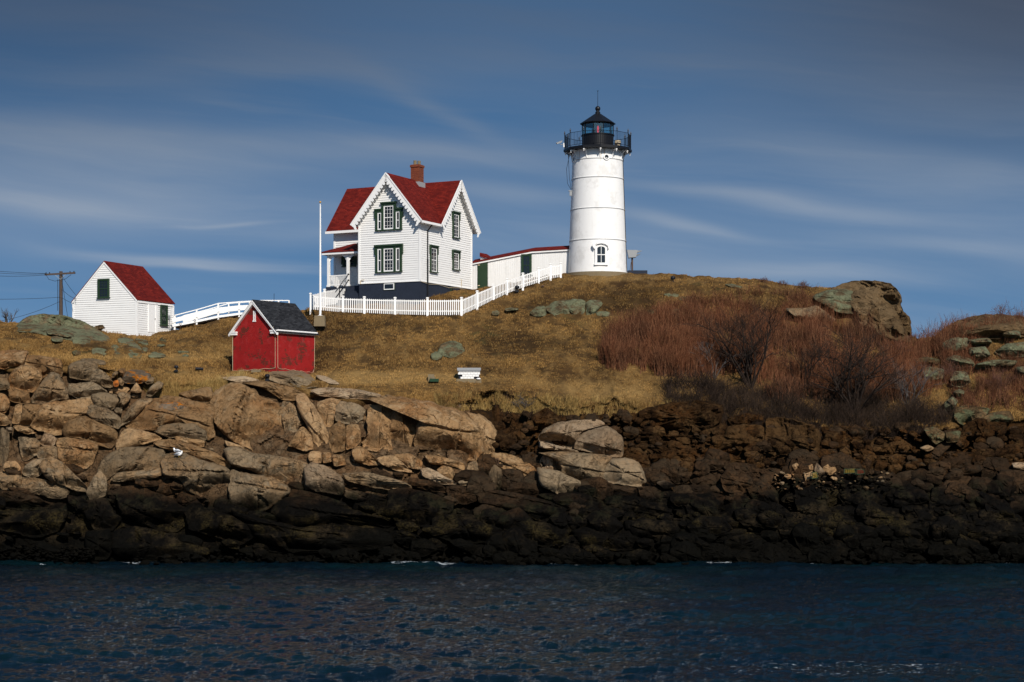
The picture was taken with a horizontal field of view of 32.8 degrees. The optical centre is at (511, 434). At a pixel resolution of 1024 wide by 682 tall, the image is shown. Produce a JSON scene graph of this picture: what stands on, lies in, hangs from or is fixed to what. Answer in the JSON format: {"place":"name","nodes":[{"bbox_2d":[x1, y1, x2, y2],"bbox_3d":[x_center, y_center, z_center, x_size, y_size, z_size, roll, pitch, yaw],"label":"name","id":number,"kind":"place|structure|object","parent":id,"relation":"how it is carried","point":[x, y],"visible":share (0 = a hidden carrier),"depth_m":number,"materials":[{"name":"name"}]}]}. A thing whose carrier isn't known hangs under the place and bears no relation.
{"place":"outdoors","nodes":[
{"label":"outdoors","id":0,"kind":"place"},
{"bbox_2d":[0,357,471,562],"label":"cliff","id":1,"kind":"structure","parent":0,"point":[274,440],"depth_m":107.97,"materials":[{"name":"stone"}]},
{"bbox_2d":[130,383,141,392],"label":"boulder","id":2,"kind":"object","parent":1,"relation":"on","point":[136,388],"visible":1,"depth_m":111.25,"materials":[{"name":"beige stone"}]},
{"bbox_2d":[0,349,535,480],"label":"cliff","id":3,"kind":"structure","parent":0,"point":[242,415],"depth_m":109.66,"materials":[{"name":"beige stone"}]},
{"bbox_2d":[8,365,42,392],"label":"boulder","id":4,"kind":"object","parent":3,"relation":"on","point":[26,378],"visible":0.99,"depth_m":111.02,"materials":[{"name":"beige stone"}]},
{"bbox_2d":[158,401,185,410],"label":"boulder","id":5,"kind":"object","parent":3,"relation":"on","point":[170,406],"visible":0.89,"depth_m":110.12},
{"bbox_2d":[154,423,207,440],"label":"boulder","id":6,"kind":"object","parent":3,"relation":"on","point":[187,430],"visible":0.99,"depth_m":109.01,"materials":[{"name":"brown stone"}]},
{"bbox_2d":[0,358,646,514],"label":"cliff","id":7,"kind":"structure","parent":0,"point":[266,488],"depth_m":107.33,"materials":[{"name":"brown stone"}]},
{"bbox_2d":[3,461,20,470],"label":"boulder","id":8,"kind":"object","parent":7,"relation":"on","point":[11,465],"visible":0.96,"depth_m":107.62,"materials":[{"name":"beige stone"}]},
{"bbox_2d":[22,458,44,477],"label":"boulder","id":9,"kind":"object","parent":7,"relation":"on","point":[31,469],"visible":0.98,"depth_m":107.35,"materials":[{"name":"brown stone"}]},
{"bbox_2d":[40,433,56,445],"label":"boulder","id":10,"kind":"object","parent":7,"relation":"on","point":[47,439],"visible":1,"depth_m":108.60,"materials":[{"name":"stone"}]},
{"bbox_2d":[39,457,86,491],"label":"boulder","id":11,"kind":"object","parent":7,"relation":"on","point":[54,470],"visible":1,"depth_m":106.56,"materials":[{"name":"brown stone"}]},
{"bbox_2d":[86,405,121,428],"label":"boulder","id":12,"kind":"object","parent":7,"relation":"on","point":[106,416],"visible":1,"depth_m":109.42,"materials":[{"name":"brown stone"}]},
{"bbox_2d":[304,462,344,494],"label":"boulder","id":13,"kind":"object","parent":7,"relation":"on","point":[318,477],"visible":1,"depth_m":106.08,"materials":[{"name":"stone"}]},
{"bbox_2d":[538,419,623,457],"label":"boulder","id":14,"kind":"object","parent":7,"relation":"on","point":[608,441],"visible":0.98,"depth_m":109.90,"materials":[{"name":"stone"}]},
{"bbox_2d":[310,387,456,484],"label":"cliff","id":15,"kind":"structure","parent":0,"point":[430,474],"depth_m":112.45,"materials":[{"name":"stone"}]},
{"bbox_2d":[0,408,1010,561],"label":"cliff","id":16,"kind":"structure","parent":0,"point":[310,522],"depth_m":105.22,"materials":[{"name":"stone"}]},
{"bbox_2d":[0,559,1023,681],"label":"water","id":17,"kind":"structure","parent":0,"point":[411,621],"depth_m":70.47,"materials":[{"name":"liquid"}]},
{"bbox_2d":[0,273,1023,544],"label":"ground","id":18,"kind":"structure","parent":0,"point":[562,377],"depth_m":120.07,"materials":[{"name":"plant"}]},
{"bbox_2d":[0,377,9,389],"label":"boulder","id":19,"kind":"object","parent":18,"relation":"on","point":[4,383],"visible":1,"depth_m":110.76,"materials":[{"name":"brown stone"}]},
{"bbox_2d":[1,308,19,321],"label":"bare tree","id":20,"kind":"object","parent":18,"relation":"on","point":[6,316],"visible":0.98,"depth_m":140.00,"materials":[{"name":"grey plant"}]},
{"bbox_2d":[13,425,35,433],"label":"boulder","id":21,"kind":"object","parent":18,"relation":"on","point":[22,429],"visible":1,"depth_m":109.11,"materials":[{"name":"beige stone"}]},
{"bbox_2d":[51,336,62,341],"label":"rock outcrop","id":22,"kind":"object","parent":18,"relation":"on","point":[57,338],"visible":1,"depth_m":117.35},
{"bbox_2d":[45,271,74,314],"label":"utility pole","id":23,"kind":"object","parent":18,"relation":"on","point":[60,274],"visible":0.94,"depth_m":128.88,"materials":[{"name":"brown wood"}]},
{"bbox_2d":[16,314,109,341],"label":"rock outcrop","id":24,"kind":"object","parent":18,"relation":"on","point":[65,327],"visible":0.94,"depth_m":121.91,"materials":[{"name":"stone"}]},
{"bbox_2d":[72,335,90,343],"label":"rock outcrop","id":25,"kind":"object","parent":18,"relation":"on","point":[80,339],"visible":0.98,"depth_m":117.82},
{"bbox_2d":[92,337,147,357],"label":"rock outcrop","id":26,"kind":"object","parent":18,"relation":"on","point":[126,340],"visible":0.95,"depth_m":118.31,"materials":[{"name":"stone"}]},
{"bbox_2d":[71,261,174,335],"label":"white shed","id":27,"kind":"structure","parent":18,"relation":"on","point":[127,299],"depth_m":125.26,"materials":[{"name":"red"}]},
{"bbox_2d":[96,278,109,298],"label":"window","id":28,"kind":"structure","parent":27,"relation":"in","point":[103,285],"depth_m":125.03,"materials":[{"name":"green paint"}]},
{"bbox_2d":[148,304,157,332],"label":"door","id":29,"kind":"structure","parent":27,"relation":"in","point":[152,308],"depth_m":125.80,"materials":[{"name":"white paint"}]},
{"bbox_2d":[160,305,168,325],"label":"window","id":30,"kind":"structure","parent":27,"relation":"in","point":[163,308],"depth_m":126.91,"materials":[{"name":"green paint"}]},
{"bbox_2d":[122,369,150,383],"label":"boulder","id":31,"kind":"object","parent":18,"relation":"on","point":[133,376],"visible":1,"depth_m":111.97,"materials":[{"name":"stone"}]},
{"bbox_2d":[146,381,162,396],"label":"boulder","id":32,"kind":"object","parent":18,"relation":"on","point":[156,387],"visible":1,"depth_m":111.36,"materials":[{"name":"brown stone"}]},
{"bbox_2d":[148,352,165,357],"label":"rock outcrop","id":33,"kind":"object","parent":18,"relation":"on","point":[155,355],"visible":1,"depth_m":116.95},
{"bbox_2d":[172,300,289,329],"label":"fence","id":34,"kind":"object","parent":18,"relation":"on","point":[204,314],"visible":0.64,"depth_m":128.14,"materials":[{"name":"white paint"}]},
{"bbox_2d":[222,376,257,382],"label":"rock outcrop","id":35,"kind":"object","parent":18,"relation":"on","point":[242,379],"visible":0.98,"depth_m":113.81,"materials":[{"name":"stone"}]},
{"bbox_2d":[228,299,318,373],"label":"red oil house","id":36,"kind":"structure","parent":18,"relation":"on","point":[260,345],"depth_m":118.36,"materials":[{"name":"paint"}]},
{"bbox_2d":[232,334,314,372],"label":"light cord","id":37,"kind":"object","parent":36,"relation":"attached to","point":[270,368],"visible":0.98,"depth_m":119.11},
{"bbox_2d":[268,370,318,387],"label":"rock outcrop","id":38,"kind":"object","parent":18,"relation":"on","point":[286,377],"visible":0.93,"depth_m":114.24,"materials":[{"name":"brown stone"}]},
{"bbox_2d":[314,201,325,326],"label":"flagpole","id":39,"kind":"object","parent":18,"relation":"on","point":[319,320],"visible":1,"depth_m":123.94,"materials":[{"name":"metal"}]},
{"bbox_2d":[316,375,338,383],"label":"rock outcrop","id":40,"kind":"object","parent":18,"relation":"on","point":[326,379],"visible":0.99,"depth_m":115.05,"materials":[{"name":"stone"}]},
{"bbox_2d":[321,160,489,305],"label":"keepers house","id":41,"kind":"structure","parent":18,"relation":"on","point":[400,237],"depth_m":130.16,"materials":[{"name":"white wood"}]},
{"bbox_2d":[341,256,356,266],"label":"window","id":42,"kind":"structure","parent":41,"relation":"in","point":[353,261],"depth_m":133.98,"materials":[{"name":"glass"}]},
{"bbox_2d":[374,201,402,230],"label":"window","id":43,"kind":"structure","parent":41,"relation":"in","point":[389,217],"depth_m":129.10,"materials":[{"name":"green paint"}]},
{"bbox_2d":[374,244,402,272],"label":"window","id":44,"kind":"structure","parent":41,"relation":"in","point":[388,257],"depth_m":129.10,"materials":[{"name":"green paint"}]},
{"bbox_2d":[384,283,394,290],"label":"basement window","id":45,"kind":"structure","parent":41,"relation":"in","point":[387,286],"depth_m":129.10,"materials":[{"name":"white paint"}]},
{"bbox_2d":[429,245,438,272],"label":"window","id":46,"kind":"structure","parent":41,"relation":"in","point":[433,249],"depth_m":129.60,"materials":[{"name":"green paint"}]},
{"bbox_2d":[452,211,460,238],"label":"window","id":47,"kind":"structure","parent":41,"relation":"in","point":[456,216],"depth_m":132.71,"materials":[{"name":"green paint"}]},
{"bbox_2d":[452,249,460,270],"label":"window","id":48,"kind":"structure","parent":41,"relation":"in","point":[456,254],"depth_m":132.64,"materials":[{"name":"green paint"}]},
{"bbox_2d":[142,369,670,416],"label":"golden tussocks","id":49,"kind":"object","parent":18,"relation":"on","point":[176,391],"visible":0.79,"depth_m":113.61,"materials":[{"name":"plant"}]},
{"bbox_2d":[428,374,438,381],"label":"concrete stub","id":50,"kind":"object","parent":18,"relation":"on","point":[431,377],"visible":1,"depth_m":114.99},
{"bbox_2d":[309,262,561,315],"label":"picket fence","id":51,"kind":"object","parent":18,"relation":"on","point":[325,298],"visible":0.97,"depth_m":126.39,"materials":[{"name":"white paint"}]},
{"bbox_2d":[431,351,441,359],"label":"rock outcrop","id":52,"kind":"object","parent":18,"relation":"on","point":[435,355],"visible":1,"depth_m":118.65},
{"bbox_2d":[437,341,464,357],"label":"rock outcrop","id":53,"kind":"object","parent":18,"relation":"on","point":[450,349],"visible":1,"depth_m":119.66,"materials":[{"name":"stone"}]},
{"bbox_2d":[456,368,480,382],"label":"brick planter","id":54,"kind":"object","parent":18,"relation":"on","point":[470,375],"visible":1,"depth_m":115.35,"materials":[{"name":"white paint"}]},
{"bbox_2d":[0,383,1023,565],"bbox_3d":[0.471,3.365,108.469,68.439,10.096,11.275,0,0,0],"label":"shore rubble","id":55,"kind":"object","parent":18,"relation":"on","point":[979,519],"visible":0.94,"depth_m":105.18,"materials":[{"name":"stone"}]},
{"bbox_2d":[657,480,674,488],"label":"boulder","id":56,"kind":"object","parent":55,"relation":"on","point":[664,484],"visible":1,"depth_m":106.93,"materials":[{"name":"stone"}]},
{"bbox_2d":[720,470,753,493],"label":"boulder","id":57,"kind":"object","parent":55,"relation":"on","point":[731,481],"visible":1,"depth_m":107.03,"materials":[{"name":"stone"}]},
{"bbox_2d":[491,410,1023,472],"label":"shore rubble","id":58,"kind":"object","parent":55,"relation":"on","point":[506,438],"visible":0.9,"depth_m":110.24,"materials":[{"name":"stone"}]},
{"bbox_2d":[757,509,782,527],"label":"boulder","id":59,"kind":"object","parent":55,"relation":"on","point":[770,518],"visible":1,"depth_m":104.50,"materials":[{"name":"stone"}]},
{"bbox_2d":[814,463,826,477],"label":"boulder","id":60,"kind":"object","parent":55,"relation":"on","point":[818,469],"visible":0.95,"depth_m":107.95,"materials":[{"name":"stone"}]},
{"bbox_2d":[472,246,568,288],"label":"covered passage","id":61,"kind":"object","parent":18,"relation":"on","point":[495,270],"visible":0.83,"depth_m":135.26,"materials":[{"name":"white"}]},
{"bbox_2d":[477,262,487,288],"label":"door","id":62,"kind":"structure","parent":61,"relation":"in","point":[482,268],"depth_m":135.89,"materials":[{"name":"green paint"}]},
{"bbox_2d":[520,254,531,275],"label":"window","id":63,"kind":"structure","parent":61,"relation":"in","point":[526,259],"depth_m":134.93,"materials":[{"name":"green paint"}]},
{"bbox_2d":[488,388,586,420],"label":"bank roots","id":64,"kind":"object","parent":18,"relation":"on","point":[553,408],"visible":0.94,"depth_m":113.79,"materials":[{"name":"plant"}]},
{"bbox_2d":[530,299,609,316],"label":"rock outcrop","id":65,"kind":"object","parent":18,"relation":"on","point":[572,306],"visible":0.98,"depth_m":125.77,"materials":[{"name":"stone"}]},
{"bbox_2d":[564,91,631,276],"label":"lighthouse","id":66,"kind":"object","parent":18,"relation":"on","point":[597,243],"visible":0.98,"depth_m":132.24,"materials":[{"name":"white metal"}]},
{"bbox_2d":[592,241,609,264],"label":"tower window","id":67,"kind":"structure","parent":66,"relation":"in","point":[600,250],"depth_m":131.67,"materials":[{"name":"white paint"}]},
{"bbox_2d":[627,250,646,273],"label":"fog signal","id":68,"kind":"object","parent":18,"relation":"on","point":[631,254],"visible":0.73,"depth_m":135.70,"materials":[{"name":"grey metal"}]},
{"bbox_2d":[588,290,774,378],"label":"red cane brush","id":69,"kind":"object","parent":18,"relation":"on","point":[666,347],"visible":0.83,"depth_m":118.08,"materials":[{"name":"plant"}]},
{"bbox_2d":[699,377,732,394],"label":"bare shrub","id":70,"kind":"object","parent":18,"relation":"on","point":[720,384],"visible":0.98,"depth_m":113.79,"materials":[{"name":"brown plant"}]},
{"bbox_2d":[688,338,746,377],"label":"bare shrub","id":71,"kind":"object","parent":18,"relation":"on","point":[714,356],"visible":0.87,"depth_m":116.30,"materials":[{"name":"brown plant"}]},
{"bbox_2d":[671,287,792,387],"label":"bare shrub","id":72,"kind":"object","parent":18,"relation":"on","point":[747,356],"visible":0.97,"depth_m":115.47,"materials":[{"name":"brown plant"}]},
{"bbox_2d":[634,282,829,327],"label":"tangled red brush","id":73,"kind":"object","parent":18,"relation":"on","point":[736,306],"visible":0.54,"depth_m":124.70,"materials":[{"name":"brown plant"}]},
{"bbox_2d":[652,362,965,445],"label":"dark undergrowth","id":74,"kind":"object","parent":18,"relation":"on","point":[730,400],"visible":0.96,"depth_m":112.70,"materials":[{"name":"plant"}]},
{"bbox_2d":[786,305,834,321],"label":"rock outcrop","id":75,"kind":"object","parent":18,"relation":"on","point":[794,311],"visible":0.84,"depth_m":122.51,"materials":[{"name":"brown stone"}]},
{"bbox_2d":[777,337,849,386],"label":"bare shrub","id":76,"kind":"object","parent":18,"relation":"on","point":[810,357],"visible":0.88,"depth_m":115.21,"materials":[{"name":"brown plant"}]},
{"bbox_2d":[813,289,854,313],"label":"rock outcrop","id":77,"kind":"object","parent":18,"relation":"on","point":[841,298],"visible":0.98,"depth_m":123.63,"materials":[{"name":"stone"}]},
{"bbox_2d":[740,294,968,403],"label":"brush","id":78,"kind":"object","parent":18,"relation":"on","point":[805,327],"visible":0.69,"depth_m":117.54,"materials":[{"name":"red plant"}]},
{"bbox_2d":[795,319,919,413],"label":"bare shrub","id":79,"kind":"object","parent":18,"relation":"on","point":[840,379],"visible":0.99,"depth_m":112.81,"materials":[{"name":"brown plant"}]},
{"bbox_2d":[831,280,911,341],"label":"rock outcrop","id":80,"kind":"object","parent":18,"relation":"on","point":[885,298],"visible":0.95,"depth_m":123.41,"materials":[{"name":"stone"}]},
{"bbox_2d":[884,356,946,405],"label":"bare shrub","id":81,"kind":"object","parent":18,"relation":"on","point":[907,384],"visible":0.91,"depth_m":112.98,"materials":[{"name":"brown plant"}]},
{"bbox_2d":[914,357,939,365],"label":"rock outcrop","id":82,"kind":"object","parent":18,"relation":"on","point":[924,359],"visible":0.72,"depth_m":116.68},
{"bbox_2d":[920,367,943,381],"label":"rock outcrop","id":83,"kind":"object","parent":18,"relation":"on","point":[932,375],"visible":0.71,"depth_m":114.95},
{"bbox_2d":[944,396,957,410],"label":"rock outcrop","id":84,"kind":"object","parent":18,"relation":"on","point":[948,403],"visible":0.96,"depth_m":112.53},
{"bbox_2d":[938,359,969,385],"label":"bare shrub","id":85,"kind":"object","parent":18,"relation":"on","point":[949,370],"visible":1,"depth_m":114.89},
{"bbox_2d":[942,337,969,350],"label":"rock outcrop","id":86,"kind":"object","parent":18,"relation":"on","point":[959,344],"visible":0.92,"depth_m":117.15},
{"bbox_2d":[953,389,964,396],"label":"rock outcrop","id":87,"kind":"object","parent":18,"relation":"on","point":[958,392],"visible":0.91,"depth_m":113.35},
{"bbox_2d":[950,371,969,387],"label":"rock outcrop","id":88,"kind":"object","parent":18,"relation":"on","point":[959,376],"visible":0.92,"depth_m":114.56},
{"bbox_2d":[946,355,974,367],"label":"rock outcrop","id":89,"kind":"object","parent":18,"relation":"on","point":[960,360],"visible":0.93,"depth_m":115.82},
{"bbox_2d":[905,301,1023,411],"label":"hill brush","id":90,"kind":"object","parent":18,"relation":"on","point":[968,401],"visible":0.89,"depth_m":115.43,"materials":[{"name":"red plant"}]},
{"bbox_2d":[969,346,989,359],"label":"rock outcrop","id":91,"kind":"object","parent":18,"relation":"on","point":[980,351],"visible":0.98,"depth_m":115.92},
{"bbox_2d":[968,338,991,345],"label":"rock outcrop","id":92,"kind":"object","parent":18,"relation":"on","point":[980,341],"visible":1,"depth_m":116.72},
{"bbox_2d":[938,314,1023,339],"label":"rock outcrop","id":93,"kind":"object","parent":18,"relation":"on","point":[998,329],"visible":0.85,"depth_m":117.97,"materials":[{"name":"stone"}]},
{"bbox_2d":[975,360,1016,369],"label":"rock outcrop","id":94,"kind":"object","parent":18,"relation":"on","point":[996,363],"visible":0.98,"depth_m":115.24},
{"bbox_2d":[983,411,1013,422],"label":"rock outcrop","id":95,"kind":"object","parent":18,"relation":"on","point":[1003,416],"visible":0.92,"depth_m":111.56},
{"bbox_2d":[985,365,1014,391],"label":"bare shrub","id":96,"kind":"object","parent":18,"relation":"on","point":[997,377],"visible":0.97,"depth_m":113.92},
{"bbox_2d":[989,304,1011,318],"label":"bare shrub","id":97,"kind":"object","parent":18,"relation":"on","point":[998,311],"visible":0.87,"depth_m":119.96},
{"bbox_2d":[995,342,1023,357],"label":"rock outcrop","id":98,"kind":"object","parent":18,"relation":"on","point":[1016,347],"visible":0.96,"depth_m":116.27,"materials":[{"name":"stone"}]},
{"bbox_2d":[1002,330,1020,337],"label":"rock outcrop","id":99,"kind":"object","parent":18,"relation":"on","point":[1012,334],"visible":0.95,"depth_m":117.16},
{"bbox_2d":[1012,462,1023,468],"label":"boulder","id":100,"kind":"object","parent":18,"relation":"on","point":[1017,465],"visible":1,"depth_m":108.02,"materials":[{"name":"stone"}]},
{"bbox_2d":[1015,366,1023,374],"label":"rock outcrop","id":101,"kind":"object","parent":18,"relation":"on","point":[1021,370],"visible":0.97,"depth_m":114.80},
{"bbox_2d":[0,0,1023,338],"label":"sky","id":102,"kind":"structure","parent":0,"point":[198,145],"materials":[{"name":"blue"}]},
{"bbox_2d":[491,395,1023,563],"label":"cliff","id":103,"kind":"structure","parent":0,"point":[517,421],"depth_m":110.80,"materials":[{"name":"stone"}]},
{"bbox_2d":[510,393,535,409],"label":"bare shrub","id":104,"kind":"object","parent":103,"relation":"on","point":[524,403],"visible":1,"depth_m":113.98,"materials":[{"name":"brown plant"}]},
{"bbox_2d":[539,455,560,470],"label":"boulder","id":105,"kind":"object","parent":103,"relation":"on","point":[549,462],"visible":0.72,"depth_m":109.20,"materials":[{"name":"stone"}]},
{"bbox_2d":[823,464,836,474],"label":"boulder","id":106,"kind":"object","parent":103,"relation":"on","point":[829,469],"visible":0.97,"depth_m":108.03,"materials":[{"name":"beige stone"}]},
{"bbox_2d":[920,445,933,450],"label":"boulder","id":107,"kind":"object","parent":103,"relation":"on","point":[927,447],"visible":1,"depth_m":109.13,"materials":[{"name":"grey stone"}]},
{"bbox_2d":[924,427,944,443],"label":"boulder","id":108,"kind":"object","parent":103,"relation":"on","point":[935,435],"visible":1,"depth_m":109.82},
{"bbox_2d":[531,400,1023,473],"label":"cliff","id":109,"kind":"structure","parent":0,"point":[701,415],"depth_m":110.95,"materials":[{"name":"stone"}]},
{"bbox_2d":[945,431,960,441],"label":"boulder","id":110,"kind":"object","parent":109,"relation":"on","point":[952,436],"visible":1,"depth_m":109.69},
{"bbox_2d":[953,405,989,424],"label":"rock outcrop","id":111,"kind":"object","parent":109,"relation":"on","point":[966,414],"visible":0.98,"depth_m":111.92,"materials":[{"name":"stone"}]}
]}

